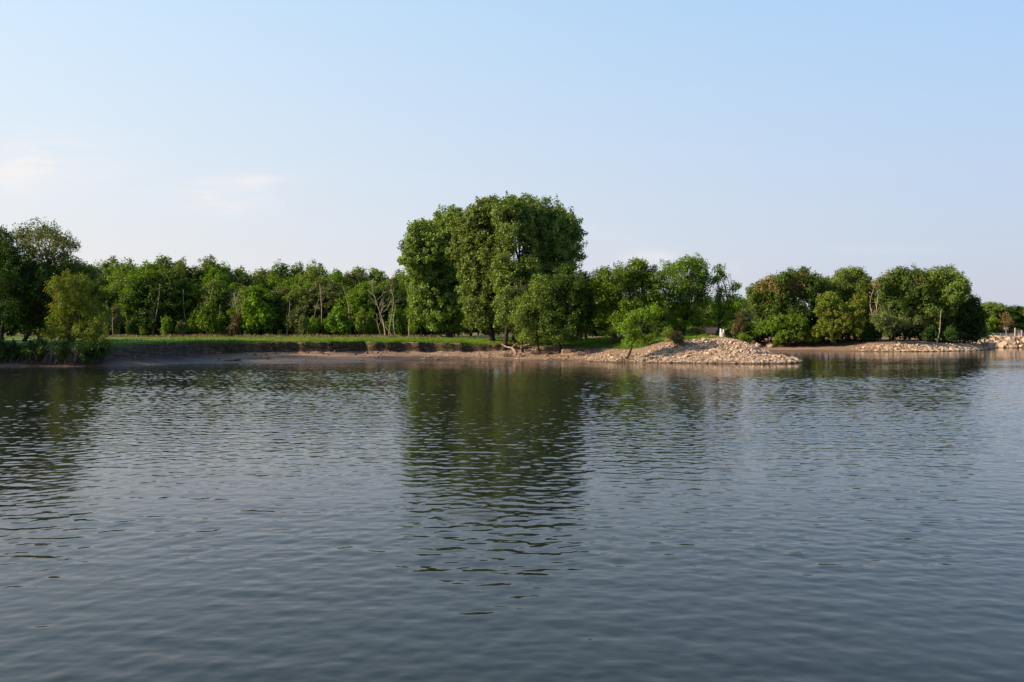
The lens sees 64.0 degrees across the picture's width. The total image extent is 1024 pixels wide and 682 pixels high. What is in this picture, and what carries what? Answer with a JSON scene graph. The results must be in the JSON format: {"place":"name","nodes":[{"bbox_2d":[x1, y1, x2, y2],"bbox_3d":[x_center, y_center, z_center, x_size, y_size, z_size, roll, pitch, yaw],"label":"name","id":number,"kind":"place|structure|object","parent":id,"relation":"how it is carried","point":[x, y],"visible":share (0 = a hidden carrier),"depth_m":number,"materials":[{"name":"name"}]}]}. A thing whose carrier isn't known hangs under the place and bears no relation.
{"place":"outdoors","nodes":[
{"label":"outdoors","id":0,"kind":"place"},
{"bbox_2d":[0,348,1023,681],"bbox_3d":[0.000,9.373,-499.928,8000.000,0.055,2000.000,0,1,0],"label":"river water","id":1,"kind":"structure","parent":0,"point":[836,516],"depth_m":17.33,"materials":[{"name":"grey liquid"}]},
{"bbox_2d":[0,332,1023,366],"bbox_3d":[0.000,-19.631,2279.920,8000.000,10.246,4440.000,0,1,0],"label":"ground","id":2,"kind":"structure","parent":0,"point":[120,355],"depth_m":117.38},
{"bbox_2d":[0,338,22,360],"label":"bank brush","id":3,"kind":"object","parent":2,"relation":"on","point":[12,344],"visible":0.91,"depth_m":95.96,"materials":[{"name":"green plant"}]},
{"bbox_2d":[0,316,24,336],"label":"shrub","id":4,"kind":"object","parent":2,"relation":"on","point":[11,328],"visible":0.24,"depth_m":165.19,"materials":[{"name":"green plant"}]},
{"bbox_2d":[0,224,35,338],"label":"riverside tree","id":5,"kind":"object","parent":2,"relation":"on","point":[9,268],"visible":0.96,"depth_m":103.95,"materials":[{"name":"green plant"}]},
{"bbox_2d":[15,338,40,360],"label":"bank brush","id":6,"kind":"object","parent":2,"relation":"on","point":[27,350],"visible":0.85,"depth_m":96.20,"materials":[{"name":"green plant"}]},
{"bbox_2d":[30,336,49,361],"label":"bank brush","id":7,"kind":"object","parent":2,"relation":"on","point":[41,352],"visible":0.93,"depth_m":96.16,"materials":[{"name":"green plant"}]},
{"bbox_2d":[12,216,89,339],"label":"riverside tree","id":8,"kind":"object","parent":2,"relation":"on","point":[55,235],"visible":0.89,"depth_m":108.07,"materials":[{"name":"green plant"}]},
{"bbox_2d":[7,253,100,340],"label":"riverside tree","id":9,"kind":"object","parent":2,"relation":"on","point":[31,319],"visible":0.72,"depth_m":105.83,"materials":[{"name":"green plant"}]},
{"bbox_2d":[31,347,78,365],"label":"bush","id":10,"kind":"object","parent":2,"relation":"on","point":[50,352],"visible":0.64,"depth_m":96.99,"materials":[{"name":"green plant"}]},
{"bbox_2d":[51,339,72,362],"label":"bank brush","id":11,"kind":"object","parent":2,"relation":"on","point":[60,354],"visible":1,"depth_m":96.06,"materials":[{"name":"green plant"}]},
{"bbox_2d":[36,270,110,342],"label":"golden willow","id":12,"kind":"object","parent":2,"relation":"on","point":[73,330],"visible":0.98,"depth_m":100.92,"materials":[{"name":"green plant"}]},
{"bbox_2d":[71,337,100,364],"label":"bank brush","id":13,"kind":"object","parent":2,"relation":"on","point":[87,352],"visible":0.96,"depth_m":96.21,"materials":[{"name":"green plant"}]},
{"bbox_2d":[67,264,108,334],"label":"riverside tree","id":14,"kind":"object","parent":2,"relation":"on","point":[101,296],"visible":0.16,"depth_m":111.35,"materials":[{"name":"green plant"}]},
{"bbox_2d":[93,335,113,362],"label":"bank brush","id":15,"kind":"object","parent":2,"relation":"on","point":[103,349],"visible":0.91,"depth_m":96.81,"materials":[{"name":"green plant"}]},
{"bbox_2d":[91,255,119,281],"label":"forest tree","id":16,"kind":"object","parent":2,"relation":"on","point":[102,267],"visible":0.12,"depth_m":189.55,"materials":[{"name":"green plant"}]},
{"bbox_2d":[102,268,130,289],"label":"forest tree","id":17,"kind":"object","parent":2,"relation":"on","point":[114,277],"visible":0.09,"depth_m":176.52,"materials":[{"name":"green plant"}]},
{"bbox_2d":[111,300,122,333],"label":"tree","id":18,"kind":"object","parent":2,"relation":"on","point":[117,312],"visible":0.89,"depth_m":162.45,"materials":[{"name":"green plant"}]},
{"bbox_2d":[104,277,132,328],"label":"forest tree","id":19,"kind":"object","parent":2,"relation":"on","point":[117,286],"visible":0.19,"depth_m":170.82,"materials":[{"name":"green plant"}]},
{"bbox_2d":[105,257,140,275],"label":"forest tree","id":20,"kind":"object","parent":2,"relation":"on","point":[124,267],"visible":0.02,"depth_m":188.26,"materials":[{"name":"green plant"}]},
{"bbox_2d":[117,280,151,325],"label":"forest tree","id":21,"kind":"object","parent":2,"relation":"on","point":[126,291],"visible":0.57,"depth_m":165.62,"materials":[{"name":"green plant"}]},
{"bbox_2d":[127,259,162,276],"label":"forest tree","id":22,"kind":"object","parent":2,"relation":"on","point":[144,265],"visible":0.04,"depth_m":187.39,"materials":[{"name":"green plant"}]},
{"bbox_2d":[118,272,182,335],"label":"forest tree","id":23,"kind":"object","parent":2,"relation":"on","point":[151,283],"visible":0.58,"depth_m":164.91,"materials":[{"name":"green plant"}]},
{"bbox_2d":[146,253,173,273],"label":"forest tree","id":24,"kind":"object","parent":2,"relation":"on","point":[164,261],"visible":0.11,"depth_m":188.92,"materials":[{"name":"green plant"}]},
{"bbox_2d":[159,316,173,335],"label":"shrub","id":25,"kind":"object","parent":2,"relation":"on","point":[165,328],"visible":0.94,"depth_m":160.53,"materials":[{"name":"green plant"}]},
{"bbox_2d":[143,270,195,334],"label":"forest tree","id":26,"kind":"object","parent":2,"relation":"on","point":[176,280],"visible":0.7,"depth_m":165.31,"materials":[{"name":"green plant"}]},
{"bbox_2d":[161,284,206,334],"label":"forest tree","id":27,"kind":"object","parent":2,"relation":"on","point":[187,293],"visible":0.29,"depth_m":167.11,"materials":[{"name":"green plant"}]},
{"bbox_2d":[186,309,203,334],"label":"shrub","id":28,"kind":"object","parent":2,"relation":"on","point":[192,325],"visible":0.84,"depth_m":164.18,"materials":[{"name":"green plant"}]},
{"bbox_2d":[183,264,214,333],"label":"forest tree","id":29,"kind":"object","parent":2,"relation":"on","point":[196,277],"visible":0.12,"depth_m":178.40,"materials":[{"name":"green plant"}]},
{"bbox_2d":[195,297,220,333],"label":"shrub","id":30,"kind":"object","parent":2,"relation":"on","point":[206,318],"visible":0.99,"depth_m":161.19,"materials":[{"name":"green plant"}]},
{"bbox_2d":[186,254,230,334],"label":"forest tree","id":31,"kind":"object","parent":2,"relation":"on","point":[208,263],"visible":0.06,"depth_m":185.82,"materials":[{"name":"green plant"}]},
{"bbox_2d":[190,279,231,334],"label":"forest tree","id":32,"kind":"object","parent":2,"relation":"on","point":[208,289],"visible":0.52,"depth_m":167.57,"materials":[{"name":"green plant"}]},
{"bbox_2d":[200,280,234,316],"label":"forest tree","id":33,"kind":"object","parent":2,"relation":"on","point":[222,301],"visible":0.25,"depth_m":168.43,"materials":[{"name":"green plant"}]},
{"bbox_2d":[200,265,236,333],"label":"forest tree","id":34,"kind":"object","parent":2,"relation":"on","point":[214,274],"visible":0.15,"depth_m":177.17,"materials":[{"name":"green plant"}]},
{"bbox_2d":[210,312,232,336],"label":"shrub","id":35,"kind":"object","parent":2,"relation":"on","point":[223,320],"visible":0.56,"depth_m":165.35,"materials":[{"name":"green plant"}]},
{"bbox_2d":[226,311,241,335],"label":"shrub","id":36,"kind":"object","parent":2,"relation":"on","point":[234,327],"visible":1,"depth_m":160.51,"materials":[{"name":"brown plant"}]},
{"bbox_2d":[31,333,441,336],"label":"dry weeds","id":37,"kind":"object","parent":2,"relation":"on","point":[253,335],"visible":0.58,"depth_m":155.73,"materials":[{"name":"plant"}]},
{"bbox_2d":[218,282,273,335],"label":"forest tree","id":38,"kind":"object","parent":2,"relation":"on","point":[239,289],"visible":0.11,"depth_m":170.76,"materials":[{"name":"green plant"}]},
{"bbox_2d":[225,283,285,334],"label":"forest tree","id":39,"kind":"object","parent":2,"relation":"on","point":[258,292],"visible":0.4,"depth_m":166.17,"materials":[{"name":"green plant"}]},
{"bbox_2d":[238,292,273,335],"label":"shrub","id":40,"kind":"object","parent":2,"relation":"on","point":[255,317],"visible":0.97,"depth_m":161.94,"materials":[{"name":"green plant"}]},
{"bbox_2d":[248,268,271,284],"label":"forest tree","id":41,"kind":"object","parent":2,"relation":"on","point":[262,273],"visible":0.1,"depth_m":188.29,"materials":[{"name":"green plant"}]},
{"bbox_2d":[266,259,293,281],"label":"forest tree","id":42,"kind":"object","parent":2,"relation":"on","point":[281,273],"visible":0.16,"depth_m":187.02,"materials":[{"name":"green plant"}]},
{"bbox_2d":[265,285,299,332],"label":"forest tree","id":43,"kind":"object","parent":2,"relation":"on","point":[279,293],"visible":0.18,"depth_m":169.99,"materials":[{"name":"green plant"}]},
{"bbox_2d":[274,276,304,294],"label":"forest tree","id":44,"kind":"object","parent":2,"relation":"on","point":[288,284],"visible":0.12,"depth_m":177.71,"materials":[{"name":"green plant"}]},
{"bbox_2d":[281,261,305,334],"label":"forest tree","id":45,"kind":"object","parent":2,"relation":"on","point":[297,270],"visible":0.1,"depth_m":188.21,"materials":[{"name":"green plant"}]},
{"bbox_2d":[283,305,306,334],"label":"shrub","id":46,"kind":"object","parent":2,"relation":"on","point":[291,322],"visible":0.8,"depth_m":162.85,"materials":[{"name":"green plant"}]},
{"bbox_2d":[279,285,316,326],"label":"forest tree","id":47,"kind":"object","parent":2,"relation":"on","point":[297,293],"visible":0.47,"depth_m":168.63,"materials":[{"name":"green plant"}]},
{"bbox_2d":[295,313,309,335],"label":"shrub","id":48,"kind":"object","parent":2,"relation":"on","point":[303,327],"visible":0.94,"depth_m":160.73,"materials":[{"name":"green plant"}]},
{"bbox_2d":[291,272,318,289],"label":"forest tree","id":49,"kind":"object","parent":2,"relation":"on","point":[310,277],"visible":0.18,"depth_m":176.82,"materials":[{"name":"green plant"}]},
{"bbox_2d":[305,315,319,334],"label":"shrub","id":50,"kind":"object","parent":2,"relation":"on","point":[314,327],"visible":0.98,"depth_m":162.39,"materials":[{"name":"green plant"}]},
{"bbox_2d":[295,258,331,279],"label":"forest tree","id":51,"kind":"object","parent":2,"relation":"on","point":[319,271],"visible":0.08,"depth_m":186.14,"materials":[{"name":"green plant"}]},
{"bbox_2d":[294,277,349,333],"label":"forest tree","id":52,"kind":"object","parent":2,"relation":"on","point":[328,293],"visible":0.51,"depth_m":169.06,"materials":[{"name":"green plant"}]},
{"bbox_2d":[318,270,355,335],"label":"forest tree","id":53,"kind":"object","parent":2,"relation":"on","point":[335,277],"visible":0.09,"depth_m":176.18,"materials":[{"name":"green plant"}]},
{"bbox_2d":[323,303,353,335],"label":"shrub","id":54,"kind":"object","parent":2,"relation":"on","point":[338,321],"visible":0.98,"depth_m":160.71,"materials":[{"name":"green plant"}]},
{"bbox_2d":[329,291,367,335],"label":"forest tree","id":55,"kind":"object","parent":2,"relation":"on","point":[343,303],"visible":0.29,"depth_m":166.48,"materials":[{"name":"green plant"}]},
{"bbox_2d":[134,342,568,361],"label":"beach litter","id":56,"kind":"object","parent":2,"relation":"on","point":[366,352],"visible":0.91,"depth_m":116.63,"materials":[{"name":"brown wood"}]},
{"bbox_2d":[340,268,368,335],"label":"forest tree","id":57,"kind":"object","parent":2,"relation":"on","point":[355,278],"visible":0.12,"depth_m":179.53,"materials":[{"name":"green plant"}]},
{"bbox_2d":[353,307,367,335],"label":"shrub","id":58,"kind":"object","parent":2,"relation":"on","point":[360,322],"visible":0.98,"depth_m":160.55,"materials":[{"name":"green plant"}]},
{"bbox_2d":[342,281,380,334],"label":"forest tree","id":59,"kind":"object","parent":2,"relation":"on","point":[366,297],"visible":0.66,"depth_m":165.24,"materials":[{"name":"green plant"}]},
{"bbox_2d":[363,312,376,334],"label":"shrub","id":60,"kind":"object","parent":2,"relation":"on","point":[370,319],"visible":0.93,"depth_m":162.34,"materials":[{"name":"green plant"}]},
{"bbox_2d":[32,333,722,351],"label":"grass","id":61,"kind":"structure","parent":2,"relation":"on","point":[339,339],"depth_m":123.80,"materials":[{"name":"green plant"}]},
{"bbox_2d":[368,266,392,284],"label":"forest tree","id":62,"kind":"object","parent":2,"relation":"on","point":[378,275],"visible":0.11,"depth_m":187.09,"materials":[{"name":"green plant"}]},
{"bbox_2d":[365,286,397,322],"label":"forest tree","id":63,"kind":"object","parent":2,"relation":"on","point":[379,294],"visible":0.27,"depth_m":168.71,"materials":[{"name":"green plant"}]},
{"bbox_2d":[385,304,401,335],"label":"shrub","id":64,"kind":"object","parent":2,"relation":"on","point":[398,318],"visible":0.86,"depth_m":161.51,"materials":[{"name":"green plant"}]},
{"bbox_2d":[380,288,409,324],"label":"forest tree","id":65,"kind":"object","parent":2,"relation":"on","point":[401,305],"visible":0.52,"depth_m":165.35,"materials":[{"name":"green plant"}]},
{"bbox_2d":[404,280,428,336],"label":"shade tree","id":66,"kind":"object","parent":2,"relation":"on","point":[415,322],"visible":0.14,"depth_m":151.60,"materials":[{"name":"green plant"}]},
{"bbox_2d":[397,203,467,337],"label":"cottonwood tree","id":67,"kind":"object","parent":2,"relation":"on","point":[432,276],"visible":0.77,"depth_m":145.59,"materials":[{"name":"green plant"}]},
{"bbox_2d":[444,193,514,340],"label":"cottonwood tree","id":68,"kind":"object","parent":2,"relation":"on","point":[474,229],"visible":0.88,"depth_m":129.30,"materials":[{"name":"green plant"}]},
{"bbox_2d":[486,191,523,350],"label":"cottonwood tree","id":69,"kind":"object","parent":2,"relation":"on","point":[504,275],"visible":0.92,"depth_m":123.61,"materials":[{"name":"green plant"}]},
{"bbox_2d":[502,277,537,352],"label":"shade tree","id":70,"kind":"object","parent":2,"relation":"on","point":[519,294],"visible":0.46,"depth_m":122.80,"materials":[{"name":"green plant"}]},
{"bbox_2d":[503,192,547,343],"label":"cottonwood tree","id":71,"kind":"object","parent":2,"relation":"on","point":[528,219],"visible":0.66,"depth_m":126.66,"materials":[{"name":"green plant"}]},
{"bbox_2d":[421,346,630,361],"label":"beach stones","id":72,"kind":"object","parent":2,"relation":"on","point":[552,357],"visible":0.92,"depth_m":118.74,"materials":[{"name":"stone"}]},
{"bbox_2d":[506,272,556,352],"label":"young maple","id":73,"kind":"object","parent":2,"relation":"on","point":[535,302],"visible":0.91,"depth_m":120.66,"materials":[{"name":"green plant"}]},
{"bbox_2d":[524,195,587,340],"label":"cottonwood tree","id":74,"kind":"object","parent":2,"relation":"on","point":[561,233],"visible":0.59,"depth_m":131.53,"materials":[{"name":"green plant"}]},
{"bbox_2d":[533,261,592,352],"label":"young maple","id":75,"kind":"object","parent":2,"relation":"on","point":[568,291],"visible":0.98,"depth_m":119.06,"materials":[{"name":"green plant"}]},
{"bbox_2d":[567,271,609,338],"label":"shade tree","id":76,"kind":"object","parent":2,"relation":"on","point":[591,309],"visible":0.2,"depth_m":139.81,"materials":[{"name":"green plant"}]},
{"bbox_2d":[587,257,670,344],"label":"maple tree","id":77,"kind":"object","parent":2,"relation":"on","point":[614,303],"visible":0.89,"depth_m":118.93,"materials":[{"name":"green plant"}]},
{"bbox_2d":[614,303,661,358],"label":"leaning tree","id":78,"kind":"object","parent":2,"relation":"on","point":[632,326],"visible":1,"depth_m":108.42,"materials":[{"name":"green plant"}]},
{"bbox_2d":[650,319,691,334],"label":"shrub","id":79,"kind":"object","parent":2,"relation":"on","point":[659,328],"visible":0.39,"depth_m":188.13,"materials":[{"name":"green plant"}]},
{"bbox_2d":[666,328,688,347],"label":"bush","id":80,"kind":"object","parent":2,"relation":"on","point":[676,339],"visible":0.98,"depth_m":111.26,"materials":[{"name":"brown plant"}]},
{"bbox_2d":[659,252,714,335],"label":"maple tree","id":81,"kind":"object","parent":2,"relation":"on","point":[686,290],"visible":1,"depth_m":122.50,"materials":[{"name":"green plant"}]},
{"bbox_2d":[583,333,802,363],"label":"rubble","id":82,"kind":"object","parent":2,"relation":"on","point":[651,356],"visible":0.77,"depth_m":108.38,"materials":[{"name":"stone"}]},
{"bbox_2d":[708,262,745,334],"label":"airy tree","id":83,"kind":"object","parent":2,"relation":"on","point":[733,308],"visible":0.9,"depth_m":124.78,"materials":[{"name":"green plant"}]},
{"bbox_2d":[730,311,745,339],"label":"bush","id":84,"kind":"object","parent":2,"relation":"on","point":[738,326],"visible":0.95,"depth_m":118.70,"materials":[{"name":"brown plant"}]},
{"bbox_2d":[723,296,758,325],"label":"forest tree","id":85,"kind":"object","parent":2,"relation":"on","point":[748,315],"visible":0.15,"depth_m":239.79,"materials":[{"name":"green plant"}]},
{"bbox_2d":[719,318,769,342],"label":"shrub","id":86,"kind":"object","parent":2,"relation":"on","point":[728,329],"visible":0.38,"depth_m":184.99,"materials":[{"name":"green plant"}]},
{"bbox_2d":[749,319,776,345],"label":"promontory tree","id":87,"kind":"object","parent":2,"relation":"on","point":[765,327],"visible":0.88,"depth_m":182.93,"materials":[{"name":"green plant"}]},
{"bbox_2d":[743,278,783,341],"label":"promontory tree","id":88,"kind":"object","parent":2,"relation":"on","point":[755,293],"visible":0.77,"depth_m":188.26,"materials":[{"name":"green plant"}]},
{"bbox_2d":[770,312,808,346],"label":"promontory tree","id":89,"kind":"object","parent":2,"relation":"on","point":[791,323],"visible":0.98,"depth_m":180.55,"materials":[{"name":"green plant"}]},
{"bbox_2d":[761,266,824,321],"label":"promontory tree","id":90,"kind":"object","parent":2,"relation":"on","point":[788,289],"visible":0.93,"depth_m":184.92,"materials":[{"name":"green plant"}]},
{"bbox_2d":[804,273,845,340],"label":"promontory tree","id":91,"kind":"object","parent":2,"relation":"on","point":[833,284],"visible":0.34,"depth_m":188.48,"materials":[{"name":"green plant"}]},
{"bbox_2d":[810,290,871,345],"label":"promontory tree","id":92,"kind":"object","parent":2,"relation":"on","point":[832,316],"visible":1,"depth_m":178.28,"materials":[{"name":"green plant"}]},
{"bbox_2d":[833,264,881,337],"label":"promontory tree","id":93,"kind":"object","parent":2,"relation":"on","point":[855,280],"visible":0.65,"depth_m":190.47,"materials":[{"name":"green plant"}]},
{"bbox_2d":[869,310,922,342],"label":"promontory tree","id":94,"kind":"object","parent":2,"relation":"on","point":[880,319],"visible":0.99,"depth_m":173.58,"materials":[{"name":"green plant"}]},
{"bbox_2d":[871,263,934,339],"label":"promontory tree","id":95,"kind":"object","parent":2,"relation":"on","point":[901,293],"visible":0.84,"depth_m":184.37,"materials":[{"name":"green plant"}]},
{"bbox_2d":[892,317,927,339],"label":"shrub","id":96,"kind":"object","parent":2,"relation":"on","point":[911,332],"visible":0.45,"depth_m":183.63,"materials":[{"name":"green plant"}]},
{"bbox_2d":[852,342,991,351],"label":"promontory cobbles","id":97,"kind":"object","parent":2,"relation":"on","point":[967,346],"visible":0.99,"depth_m":172.31,"materials":[{"name":"stone"}]},
{"bbox_2d":[919,325,937,341],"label":"bush","id":98,"kind":"object","parent":2,"relation":"on","point":[929,333],"visible":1,"depth_m":180.35,"materials":[{"name":"green plant"}]},
{"bbox_2d":[914,263,972,341],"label":"promontory tree","id":99,"kind":"object","parent":2,"relation":"on","point":[948,286],"visible":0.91,"depth_m":183.31,"materials":[{"name":"green plant"}]},
{"bbox_2d":[940,325,958,343],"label":"bush","id":100,"kind":"object","parent":2,"relation":"on","point":[950,333],"visible":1,"depth_m":180.43,"materials":[{"name":"green plant"}]},
{"bbox_2d":[937,293,989,343],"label":"promontory tree","id":101,"kind":"object","parent":2,"relation":"on","point":[972,310],"visible":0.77,"depth_m":187.38,"materials":[{"name":"green plant"}]},
{"bbox_2d":[980,302,1003,334],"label":"forest tree","id":102,"kind":"object","parent":2,"relation":"on","point":[987,308],"visible":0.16,"depth_m":296.57,"materials":[{"name":"green plant"}]},
{"bbox_2d":[985,316,1001,334],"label":"shore tree","id":103,"kind":"object","parent":2,"relation":"on","point":[993,323],"visible":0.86,"depth_m":260.20,"materials":[{"name":"green plant"}]},
{"bbox_2d":[987,306,1023,334],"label":"forest tree","id":104,"kind":"object","parent":2,"relation":"on","point":[1014,315],"visible":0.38,"depth_m":296.71,"materials":[{"name":"green plant"}]},
{"bbox_2d":[998,312,1014,335],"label":"shore tree","id":105,"kind":"object","parent":2,"relation":"on","point":[1007,321],"visible":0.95,"depth_m":260.49,"materials":[{"name":"brown plant"}]},
{"bbox_2d":[0,0,1023,321],"label":"sky","id":106,"kind":"structure","parent":0,"point":[757,138],"materials":[{"name":"blue"}]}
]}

